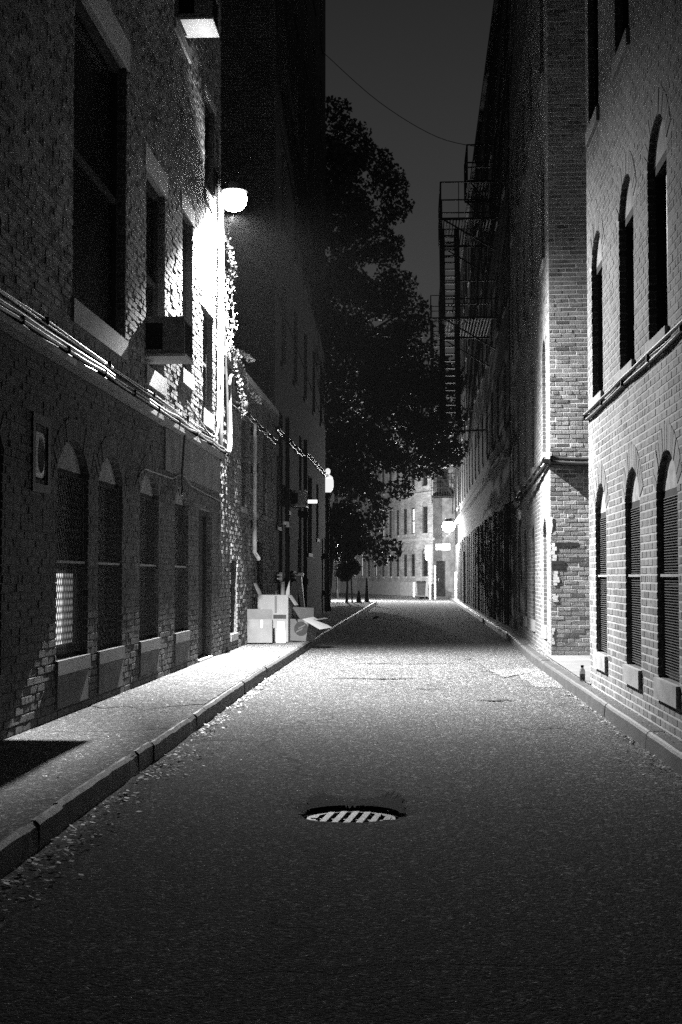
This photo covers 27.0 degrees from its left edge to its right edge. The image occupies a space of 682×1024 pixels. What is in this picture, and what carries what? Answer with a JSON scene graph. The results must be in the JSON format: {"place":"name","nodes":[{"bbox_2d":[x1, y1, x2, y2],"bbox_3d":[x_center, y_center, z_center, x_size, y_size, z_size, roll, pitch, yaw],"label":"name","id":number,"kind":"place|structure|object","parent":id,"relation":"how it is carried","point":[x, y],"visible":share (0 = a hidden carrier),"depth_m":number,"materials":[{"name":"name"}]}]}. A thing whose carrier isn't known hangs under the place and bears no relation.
{"place":"outdoors","nodes":[
{"label":"outdoors","id":0,"kind":"place"},
{"bbox_2d":[0,602,372,839],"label":"pavement","id":1,"kind":"structure","parent":0,"point":[31,786],"depth_m":10.19,"materials":[{"name":"concrete"}]},
{"bbox_2d":[91,656,279,709],"bbox_3d":[-1.613,1.980,17.163,1.050,0.001,8.750,0,-3,3],"label":"pavement patch","id":2,"kind":"object","parent":1,"relation":"on","point":[184,685],"visible":1,"depth_m":15.81,"materials":[{"name":"concrete"}]},
{"bbox_2d":[246,609,272,642],"bbox_3d":[-1.468,2.067,25.673,0.472,0.601,0.445,0,-8,0],"label":"cardboard box","id":3,"kind":"object","parent":1,"relation":"on","point":[259,625],"visible":0.94,"depth_m":25.50,"materials":[{"name":"grey cardboard"}]},
{"bbox_2d":[254,583,297,641],"bbox_3d":[-1.204,1.860,26.390,0.775,1.077,0.437,0,-3,7],"label":"cardboard box","id":4,"kind":"object","parent":1,"relation":"on","point":[280,606],"visible":0.71,"depth_m":26.18,"materials":[{"name":"grey cardboard"}]},
{"bbox_2d":[276,621,285,642],"bbox_3d":[-1.091,2.174,25.710,0.175,0.385,0.111,0,-3,-10],"label":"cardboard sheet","id":5,"kind":"object","parent":1,"relation":"on","point":[280,638],"visible":1,"depth_m":25.70,"materials":[{"name":"white cardboard"}]},
{"bbox_2d":[295,573,304,606],"bbox_3d":[-1.002,2.155,35.191,0.300,1.300,0.340,0,-3,3],"label":"leaning board","id":6,"kind":"object","parent":1,"relation":"on","point":[298,579],"visible":0.71,"depth_m":35.07,"materials":[{"name":"paint"}]},
{"bbox_2d":[290,607,326,641],"bbox_3d":[-0.638,2.102,26.640,0.722,0.618,0.446,3,-3,-9],"label":"cardboard box","id":7,"kind":"object","parent":1,"relation":"on","point":[301,629],"visible":0.85,"depth_m":26.42,"materials":[{"name":"grey cardboard"}]},
{"bbox_2d":[302,617,331,629],"bbox_3d":[-0.439,2.059,26.343,0.335,0.225,0.641,-1,-3,22],"label":"cardboard sheet","id":8,"kind":"object","parent":7,"relation":"in","point":[319,624],"visible":1,"depth_m":26.34,"materials":[{"name":"grey cardboard"}]},
{"bbox_2d":[325,468,333,610],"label":"street lamp","id":9,"kind":"object","parent":1,"relation":"on","point":[329,482],"visible":0.74,"depth_m":50.04,"materials":[{"name":"metal"}]},
{"bbox_2d":[336,552,361,602],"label":"tree","id":10,"kind":"object","parent":1,"relation":"on","point":[348,568],"visible":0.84,"depth_m":66.14,"materials":[{"name":"black plant"}]},
{"bbox_2d":[330,602,344,606],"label":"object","id":11,"kind":"structure","parent":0,"point":[332,604],"depth_m":64.28,"materials":[{"name":"concrete"}]},
{"bbox_2d":[325,95,467,602],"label":"street tree","id":12,"kind":"object","parent":11,"relation":"on","point":[374,354],"visible":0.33,"depth_m":63.74,"materials":[{"name":"black plant"}]},
{"bbox_2d":[0,595,681,1023],"bbox_3d":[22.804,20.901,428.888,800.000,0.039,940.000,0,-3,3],"label":"road","id":13,"kind":"structure","parent":0,"point":[182,895],"depth_m":6.51,"materials":[{"name":"grey asphalt"}]},
{"bbox_2d":[0,0,225,740],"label":"brick building","id":14,"kind":"structure","parent":13,"relation":"on","point":[110,120],"depth_m":14.22,"materials":[{"name":"brick"}]},
{"bbox_2d":[0,443,4,730],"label":"window","id":15,"kind":"structure","parent":14,"relation":"in","point":[2,676],"depth_m":10.44,"materials":[{"name":"glass"}]},
{"bbox_2d":[30,411,50,494],"bbox_3d":[-2.460,-0.470,11.530,0.077,0.630,0.540,0,-3,3],"label":"vent cover","id":16,"kind":"object","parent":14,"relation":"attached to","point":[38,453],"visible":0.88,"depth_m":11.55,"materials":[{"name":"metal"}]},
{"bbox_2d":[36,441,90,709],"bbox_3d":[-2.476,0.530,12.618,0.255,2.330,1.200,0,-3,3],"label":"window","id":17,"kind":"structure","parent":14,"relation":"in","point":[71,674],"depth_m":12.79,"materials":[{"name":"glass"}]},
{"bbox_2d":[70,0,130,361],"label":"window","id":18,"kind":"structure","parent":14,"relation":"in","point":[97,301],"depth_m":14.20,"materials":[{"name":"glass"}]},
{"bbox_2d":[0,289,214,437],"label":"cable run","id":19,"kind":"object","parent":14,"relation":"attached to","point":[45,321],"visible":0.98,"depth_m":13.03,"materials":[{"name":"metal"}]},
{"bbox_2d":[96,456,124,693],"bbox_3d":[-2.394,0.601,14.169,0.255,2.330,1.170,0,-3,3],"label":"window","id":20,"kind":"structure","parent":14,"relation":"in","point":[109,662],"depth_m":14.36,"materials":[{"name":"glass"}]},
{"bbox_2d":[0,298,226,453],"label":"cable run","id":21,"kind":"object","parent":14,"relation":"attached to","point":[15,314],"visible":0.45,"depth_m":12.95,"materials":[{"name":"metal"}]},
{"bbox_2d":[138,471,160,675],"bbox_3d":[-2.285,0.680,16.225,0.255,2.300,1.190,0,-3,3],"label":"window","id":22,"kind":"structure","parent":14,"relation":"in","point":[148,650],"depth_m":16.44,"materials":[{"name":"glass"}]},
{"bbox_2d":[144,142,167,396],"bbox_3d":[-2.270,-2.774,16.662,0.255,2.712,1.430,0,-3,3],"label":"window","id":23,"kind":"structure","parent":14,"relation":"in","point":[157,180],"depth_m":17.12,"materials":[{"name":"glass"}]},
{"bbox_2d":[145,316,193,363],"bbox_3d":[-2.013,-1.964,16.301,0.562,0.452,0.600,0,-3,3],"label":"air conditioner","id":24,"kind":"object","parent":14,"relation":"attached to","point":[168,339],"visible":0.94,"depth_m":16.02,"materials":[{"name":"paint"}]},
{"bbox_2d":[173,484,189,663],"bbox_3d":[-2.167,0.781,18.444,0.255,2.300,1.120,0,-3,3],"label":"window","id":25,"kind":"structure","parent":14,"relation":"in","point":[181,636],"depth_m":18.68,"materials":[{"name":"glass"}]},
{"bbox_2d":[174,5,191,63],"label":"window","id":26,"kind":"structure","parent":14,"relation":"in","point":[184,42],"depth_m":18.55,"materials":[{"name":"paint"}]},
{"bbox_2d":[181,191,194,390],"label":"window","id":27,"kind":"structure","parent":14,"relation":"in","point":[187,378],"depth_m":19.35,"materials":[{"name":"glass"}]},
{"bbox_2d":[174,0,219,37],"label":"air conditioner","id":28,"kind":"object","parent":14,"relation":"attached to","point":[197,18],"visible":0.95,"depth_m":18.48,"materials":[{"name":"paint"}]},
{"bbox_2d":[198,508,210,657],"bbox_3d":[-2.074,1.045,20.513,0.220,2.160,1.260,0,-3,3],"label":"door","id":29,"kind":"structure","parent":14,"relation":"in","point":[204,538],"depth_m":21.07,"materials":[{"name":"paint"}]},
{"bbox_2d":[201,288,214,430],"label":"window","id":30,"kind":"structure","parent":14,"relation":"in","point":[209,311],"depth_m":21.24,"materials":[{"name":"glass"}]},
{"bbox_2d":[204,82,216,217],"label":"window","id":31,"kind":"structure","parent":14,"relation":"in","point":[209,112],"depth_m":21.51,"materials":[{"name":"glass"}]},
{"bbox_2d":[215,140,221,420],"bbox_3d":[-1.863,-3.537,21.663,0.095,4.300,0.056,0,-3,3],"label":"wall conduit","id":32,"kind":"object","parent":14,"relation":"attached to","point":[218,321],"depth_m":21.64,"materials":[{"name":"metal"}]},
{"bbox_2d":[219,193,225,460],"bbox_3d":[-1.854,-2.876,21.945,0.120,4.195,0.162,1,-3,-18],"label":"wall conduit","id":33,"kind":"object","parent":14,"relation":"attached to","point":[222,296],"depth_m":21.87,"materials":[{"name":"metal"}]},
{"bbox_2d":[220,305,229,458],"bbox_3d":[-1.796,-2.048,21.910,0.101,2.463,0.748,0,-3,3],"label":"hanging cable","id":34,"kind":"object","parent":14,"relation":"attached to","point":[227,404],"visible":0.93,"depth_m":22.19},
{"bbox_2d":[224,374,234,452],"bbox_3d":[-1.739,-1.541,22.394,0.105,1.309,1.164,0,-3,3],"label":"hanging cable","id":35,"kind":"object","parent":14,"relation":"hanging from","point":[231,376],"visible":0.98,"depth_m":22.38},
{"bbox_2d":[213,170,247,211],"bbox_3d":[-1.664,-4.858,21.562,0.515,0.610,0.430,0,-3,3],"label":"wall lamp","id":36,"kind":"object","parent":14,"relation":"attached to","point":[233,197],"visible":1,"depth_m":21.45,"materials":[{"name":"glass"}]},
{"bbox_2d":[0,601,376,878],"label":"kerb","id":37,"kind":"structure","parent":13,"relation":"on","point":[18,846],"depth_m":8.89,"materials":[{"name":"concrete"}]},
{"bbox_2d":[218,347,278,654],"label":"brick building","id":38,"kind":"structure","parent":13,"relation":"on","point":[242,570],"depth_m":25.21,"materials":[{"name":"brick"}]},
{"bbox_2d":[230,560,237,641],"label":"window","id":39,"kind":"structure","parent":38,"relation":"in","point":[234,636],"depth_m":24.08,"materials":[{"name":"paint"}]},
{"bbox_2d":[224,231,261,418],"bbox_3d":[-1.644,-2.928,24.132,0.349,2.839,4.044,0,-3,3],"label":"climbing vine","id":40,"kind":"object","parent":38,"relation":"attached to","point":[229,345],"visible":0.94,"depth_m":22.67,"materials":[{"name":"grey plant"}]},
{"bbox_2d":[239,418,247,513],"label":"window","id":41,"kind":"structure","parent":38,"relation":"in","point":[242,434],"depth_m":25.43,"materials":[{"name":"glass"}]},
{"bbox_2d":[224,392,278,444],"bbox_3d":[-1.595,-1.663,26.625,0.102,0.143,8.020,0,-3,3],"label":"cable run","id":42,"kind":"object","parent":38,"relation":"attached to","point":[236,405],"visible":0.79,"depth_m":26.36,"materials":[{"name":"metal"}]},
{"bbox_2d":[251,423,259,560],"bbox_3d":[-1.543,-0.366,26.149,0.141,2.526,0.264,-1,-3,25],"label":"downpipe","id":43,"kind":"object","parent":38,"relation":"attached to","point":[254,472],"visible":1,"depth_m":26.04,"materials":[{"name":"metal"}]},
{"bbox_2d":[256,542,262,608],"bbox_3d":[-1.694,1.520,27.638,0.220,1.860,1.100,0,-3,3],"label":"door","id":44,"kind":"structure","parent":38,"relation":"in","point":[259,568],"depth_m":28.19,"materials":[{"name":"paint"}]},
{"bbox_2d":[262,437,267,520],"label":"window","id":45,"kind":"structure","parent":38,"relation":"in","point":[265,518],"depth_m":28.88,"materials":[{"name":"glass"}]},
{"bbox_2d":[220,0,325,618],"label":"tall brick building","id":46,"kind":"structure","parent":13,"relation":"on","point":[272,87],"depth_m":32.95,"materials":[{"name":"brick"}]},
{"bbox_2d":[276,455,281,530],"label":"window","id":47,"kind":"structure","parent":46,"relation":"in","point":[278,527],"depth_m":31.97,"materials":[{"name":"glass"}]},
{"bbox_2d":[281,281,287,373],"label":"window","id":48,"kind":"structure","parent":46,"relation":"in","point":[283,364],"depth_m":33.44,"materials":[{"name":"glass"}]},
{"bbox_2d":[282,146,287,243],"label":"window","id":49,"kind":"structure","parent":46,"relation":"in","point":[283,154],"depth_m":33.59,"materials":[{"name":"glass"}]},
{"bbox_2d":[282,13,287,113],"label":"window","id":50,"kind":"structure","parent":46,"relation":"in","point":[284,31],"depth_m":33.73,"materials":[{"name":"glass"}]},
{"bbox_2d":[284,418,290,594],"bbox_3d":[-1.237,0.221,32.736,0.150,4.800,0.083,-1,-3,26],"label":"downpipe","id":51,"kind":"object","parent":46,"relation":"attached to","point":[287,504],"visible":0.74,"depth_m":32.73,"materials":[{"name":"metal"}]},
{"bbox_2d":[294,307,298,391],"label":"window","id":52,"kind":"structure","parent":46,"relation":"in","point":[295,313],"depth_m":36.65,"materials":[{"name":"glass"}]},
{"bbox_2d":[294,185,298,272],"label":"window","id":53,"kind":"structure","parent":46,"relation":"in","point":[295,192],"depth_m":36.78,"materials":[{"name":"glass"}]},
{"bbox_2d":[294,63,298,153],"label":"window","id":54,"kind":"structure","parent":46,"relation":"in","point":[295,72],"depth_m":36.91,"materials":[{"name":"glass"}]},
{"bbox_2d":[291,490,307,507],"bbox_3d":[-1.061,-0.316,35.106,0.462,0.412,0.710,0,-3,3],"label":"air conditioner","id":55,"kind":"object","parent":46,"relation":"attached to","point":[299,498],"visible":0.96,"depth_m":34.76,"materials":[{"name":"paint"}]},
{"bbox_2d":[302,440,307,606],"bbox_3d":[-0.956,0.462,38.023,0.166,4.800,0.092,-1,-3,26],"label":"downpipe","id":56,"kind":"object","parent":46,"relation":"attached to","point":[305,517],"visible":0.78,"depth_m":37.99,"materials":[{"name":"metal"}]},
{"bbox_2d":[304,329,307,406],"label":"window","id":57,"kind":"structure","parent":46,"relation":"in","point":[305,335],"depth_m":39.83,"materials":[{"name":"glass"}]},
{"bbox_2d":[304,217,307,296],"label":"window","id":58,"kind":"structure","parent":46,"relation":"in","point":[305,224],"depth_m":39.97,"materials":[{"name":"glass"}]},
{"bbox_2d":[304,105,308,187],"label":"window","id":59,"kind":"structure","parent":46,"relation":"in","point":[305,115],"depth_m":40.11,"materials":[{"name":"glass"}]},
{"bbox_2d":[304,0,308,79],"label":"window","id":60,"kind":"structure","parent":46,"relation":"in","point":[305,5],"depth_m":40.26,"materials":[{"name":"glass"}]},
{"bbox_2d":[308,475,312,556],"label":"window","id":61,"kind":"structure","parent":46,"relation":"in","point":[310,554],"depth_m":41.53,"materials":[{"name":"glass"}]},
{"bbox_2d":[323,538,328,610],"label":"downpipe","id":62,"kind":"object","parent":46,"relation":"attached to","point":[325,590],"visible":1,"depth_m":46.62,"materials":[{"name":"metal"}]},
{"bbox_2d":[325,425,485,432],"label":"overhead wire","id":63,"kind":"object","parent":46,"relation":"attached to","point":[406,431],"visible":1,"depth_m":47.30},
{"bbox_2d":[0,661,681,1006],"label":"leaf litter","id":64,"kind":"object","parent":13,"relation":"on","point":[79,843],"visible":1,"depth_m":8.45,"materials":[{"name":"plant"}]},
{"bbox_2d":[304,811,398,821],"bbox_3d":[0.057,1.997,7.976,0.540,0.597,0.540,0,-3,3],"label":"drain grate","id":65,"kind":"object","parent":13,"relation":"in","point":[349,816],"visible":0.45,"depth_m":8.05,"materials":[{"name":"metal"}]},
{"bbox_2d":[298,790,406,812],"bbox_3d":[0.080,1.711,8.431,0.632,0.001,0.850,0,-3,3],"label":"road silt","id":66,"kind":"object","parent":13,"relation":"on","point":[392,802],"visible":1,"depth_m":8.36,"materials":[{"name":"black soil"}]},
{"bbox_2d":[433,395,454,598],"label":"rendered wing","id":67,"kind":"structure","parent":13,"relation":"on","point":[443,550],"depth_m":86.84,"materials":[{"name":"grey paint"}]},
{"bbox_2d":[436,561,444,595],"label":"door","id":68,"kind":"structure","parent":67,"relation":"in","point":[440,565],"depth_m":86.84,"materials":[{"name":"paint"}]},
{"bbox_2d":[431,463,453,513],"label":"fire escape","id":69,"kind":"object","parent":67,"relation":"attached to","point":[447,487],"visible":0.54,"depth_m":85.89,"materials":[{"name":"metal"}]},
{"bbox_2d":[437,469,448,495],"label":"window","id":70,"kind":"structure","parent":67,"relation":"in","point":[444,491],"depth_m":87.10,"materials":[{"name":"glass"}]},
{"bbox_2d":[488,668,538,676],"bbox_3d":[2.430,2.221,19.716,0.807,0.001,2.092,0,-3,3],"label":"road patch","id":71,"kind":"object","parent":13,"relation":"on","point":[507,672],"visible":1,"depth_m":19.87,"materials":[{"name":"grey asphalt"}]},
{"bbox_2d":[519,671,562,687],"bbox_3d":[2.584,2.173,18.570,0.471,0.001,3.189,0,-3,3],"label":"road patch","id":72,"kind":"object","parent":13,"relation":"on","point":[538,679],"visible":0.92,"depth_m":18.37,"materials":[{"name":"grey asphalt"}]},
{"bbox_2d":[508,0,589,654],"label":"brick building","id":73,"kind":"structure","parent":13,"relation":"on","point":[550,607],"depth_m":22.10,"materials":[{"name":"brick"}]},
{"bbox_2d":[515,132,517,222],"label":"window","id":74,"kind":"structure","parent":73,"relation":"in","point":[516,212],"depth_m":31.81,"materials":[{"name":"glass"}]},
{"bbox_2d":[517,537,520,621],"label":"window","id":75,"kind":"structure","parent":73,"relation":"in","point":[518,613],"depth_m":31.41,"materials":[{"name":"glass"}]},
{"bbox_2d":[521,89,524,190],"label":"window","id":76,"kind":"structure","parent":73,"relation":"in","point":[523,165],"depth_m":29.22,"materials":[{"name":"glass"}]},
{"bbox_2d":[521,238,525,335],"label":"window","id":77,"kind":"structure","parent":73,"relation":"in","point":[524,320],"depth_m":29.09,"materials":[{"name":"glass"}]},
{"bbox_2d":[522,387,526,486],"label":"window","id":78,"kind":"structure","parent":73,"relation":"in","point":[524,480],"depth_m":28.95,"materials":[{"name":"glass"}]},
{"bbox_2d":[523,530,526,626],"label":"window","id":79,"kind":"structure","parent":73,"relation":"in","point":[524,616],"depth_m":28.82,"materials":[{"name":"glass"}]},
{"bbox_2d":[528,42,531,154],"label":"window","id":80,"kind":"structure","parent":73,"relation":"in","point":[530,55],"depth_m":26.69,"materials":[{"name":"glass"}]},
{"bbox_2d":[529,203,533,312],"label":"window","id":81,"kind":"structure","parent":73,"relation":"in","point":[531,213],"depth_m":26.55,"materials":[{"name":"glass"}]},
{"bbox_2d":[515,457,549,502],"bbox_3d":[3.291,-0.508,24.709,0.122,0.392,6.020,0,-3,3],"label":"cable run","id":82,"kind":"object","parent":73,"relation":"attached to","point":[538,475],"visible":1,"depth_m":23.84,"materials":[{"name":"metal"}]},
{"bbox_2d":[530,367,534,480],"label":"window","id":83,"kind":"structure","parent":73,"relation":"in","point":[532,377],"depth_m":26.41,"materials":[{"name":"glass"}]},
{"bbox_2d":[531,526,535,631],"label":"window","id":84,"kind":"structure","parent":73,"relation":"in","point":[533,621],"depth_m":26.28,"materials":[{"name":"glass"}]},
{"bbox_2d":[538,0,543,99],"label":"window","id":85,"kind":"structure","parent":73,"relation":"in","point":[541,1],"depth_m":23.65,"materials":[{"name":"glass"}]},
{"bbox_2d":[539,154,544,278],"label":"window","id":86,"kind":"structure","parent":73,"relation":"in","point":[542,267],"depth_m":23.51,"materials":[{"name":"glass"}]},
{"bbox_2d":[540,341,545,466],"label":"window","id":87,"kind":"structure","parent":73,"relation":"in","point":[543,352],"depth_m":23.37,"materials":[{"name":"glass"}]},
{"bbox_2d":[542,519,547,638],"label":"window","id":88,"kind":"structure","parent":73,"relation":"in","point":[544,628],"depth_m":23.24,"materials":[{"name":"glass"}]},
{"bbox_2d":[549,456,588,469],"bbox_3d":[4.323,-0.753,21.683,2.280,0.214,0.161,0,-3,3],"label":"cable run","id":89,"kind":"object","parent":73,"relation":"attached to","point":[566,462],"visible":0.34,"depth_m":21.68,"materials":[{"name":"metal"}]},
{"bbox_2d":[448,596,681,774],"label":"kerb","id":90,"kind":"structure","parent":13,"relation":"on","point":[631,724],"depth_m":13.59,"materials":[{"name":"concrete"}]},
{"bbox_2d":[331,593,431,598],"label":"pavement","id":91,"kind":"structure","parent":0,"point":[389,596],"depth_m":90.12,"materials":[{"name":"concrete"}]},
{"bbox_2d":[330,434,434,598],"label":"curved brick building","id":92,"kind":"structure","parent":91,"relation":"on","point":[410,523],"depth_m":90.92,"materials":[{"name":"brick"}]},
{"bbox_2d":[421,502,427,534],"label":"window","id":93,"kind":"structure","parent":92,"relation":"in","point":[424,506],"depth_m":87.50,"materials":[{"name":"glass"}]},
{"bbox_2d":[452,0,511,625],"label":"long brick building","id":94,"kind":"structure","parent":0,"point":[482,576],"depth_m":44.13,"materials":[{"name":"brick"}]},
{"bbox_2d":[430,295,464,471],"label":"fire escape","id":95,"kind":"object","parent":94,"relation":"attached to","point":[433,332],"visible":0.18,"depth_m":67.96,"materials":[{"name":"metal"}]},
{"bbox_2d":[438,181,495,418],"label":"fire escape","id":96,"kind":"object","parent":94,"relation":"attached to","point":[456,246],"visible":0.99,"depth_m":41.86,"materials":[{"name":"metal"}]},
{"bbox_2d":[464,144,494,230],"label":"fire escape","id":97,"kind":"object","parent":94,"relation":"attached to","point":[466,167],"visible":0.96,"depth_m":42.09,"materials":[{"name":"metal"}]},
{"bbox_2d":[501,123,504,201],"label":"window","id":98,"kind":"structure","parent":94,"relation":"in","point":[503,132],"depth_m":37.77,"materials":[{"name":"glass"}]},
{"bbox_2d":[502,359,505,434],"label":"window","id":99,"kind":"structure","parent":94,"relation":"in","point":[504,368],"depth_m":37.50,"materials":[{"name":"glass"}]},
{"bbox_2d":[452,597,681,742],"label":"pavement","id":100,"kind":"structure","parent":0,"point":[526,640],"depth_m":25.85,"materials":[{"name":"concrete"}]},
{"bbox_2d":[547,655,590,683],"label":"alcove slab","id":101,"kind":"structure","parent":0,"point":[572,663],"depth_m":19.84,"materials":[{"name":"concrete"}]},
{"bbox_2d":[585,0,681,740],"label":"brick building","id":102,"kind":"structure","parent":0,"point":[633,77],"depth_m":12.71,"materials":[{"name":"brick"}]},
{"bbox_2d":[585,0,598,146],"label":"window","id":103,"kind":"structure","parent":102,"relation":"in","point":[593,74],"depth_m":16.04,"materials":[{"name":"glass"}]},
{"bbox_2d":[589,230,603,412],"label":"window","id":104,"kind":"structure","parent":102,"relation":"in","point":[597,317],"depth_m":15.73,"materials":[{"name":"glass"}]},
{"bbox_2d":[593,483,607,671],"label":"window","id":105,"kind":"structure","parent":102,"relation":"in","point":[600,661],"depth_m":15.41,"materials":[{"name":"glass"}]},
{"bbox_2d":[611,0,629,80],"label":"window","id":106,"kind":"structure","parent":102,"relation":"in","point":[622,33],"depth_m":13.84,"materials":[{"name":"glass"}]},
{"bbox_2d":[616,174,634,383],"bbox_3d":[2.740,-2.159,13.185,0.255,1.946,0.970,0,-3,3],"label":"window","id":107,"kind":"structure","parent":102,"relation":"in","point":[626,228],"depth_m":13.59,"materials":[{"name":"glass"}]},
{"bbox_2d":[622,467,641,689],"bbox_3d":[2.727,0.578,12.830,0.255,1.966,0.940,0,-3,3],"label":"window","id":108,"kind":"structure","parent":102,"relation":"in","point":[632,676],"depth_m":13.19,"materials":[{"name":"glass"}]},
{"bbox_2d":[583,320,681,420],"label":"cable run","id":109,"kind":"object","parent":102,"relation":"attached to","point":[640,365],"visible":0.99,"depth_m":12.19,"materials":[{"name":"metal"}]},
{"bbox_2d":[644,114,668,362],"bbox_3d":[2.650,-2.236,11.489,0.255,1.946,0.970,0,-3,3],"label":"window","id":110,"kind":"structure","parent":102,"relation":"in","point":[657,159],"depth_m":11.88,"materials":[{"name":"glass"}]},
{"bbox_2d":[653,450,680,708],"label":"window","id":111,"kind":"structure","parent":102,"relation":"in","point":[667,692],"depth_m":11.39,"materials":[{"name":"glass"}]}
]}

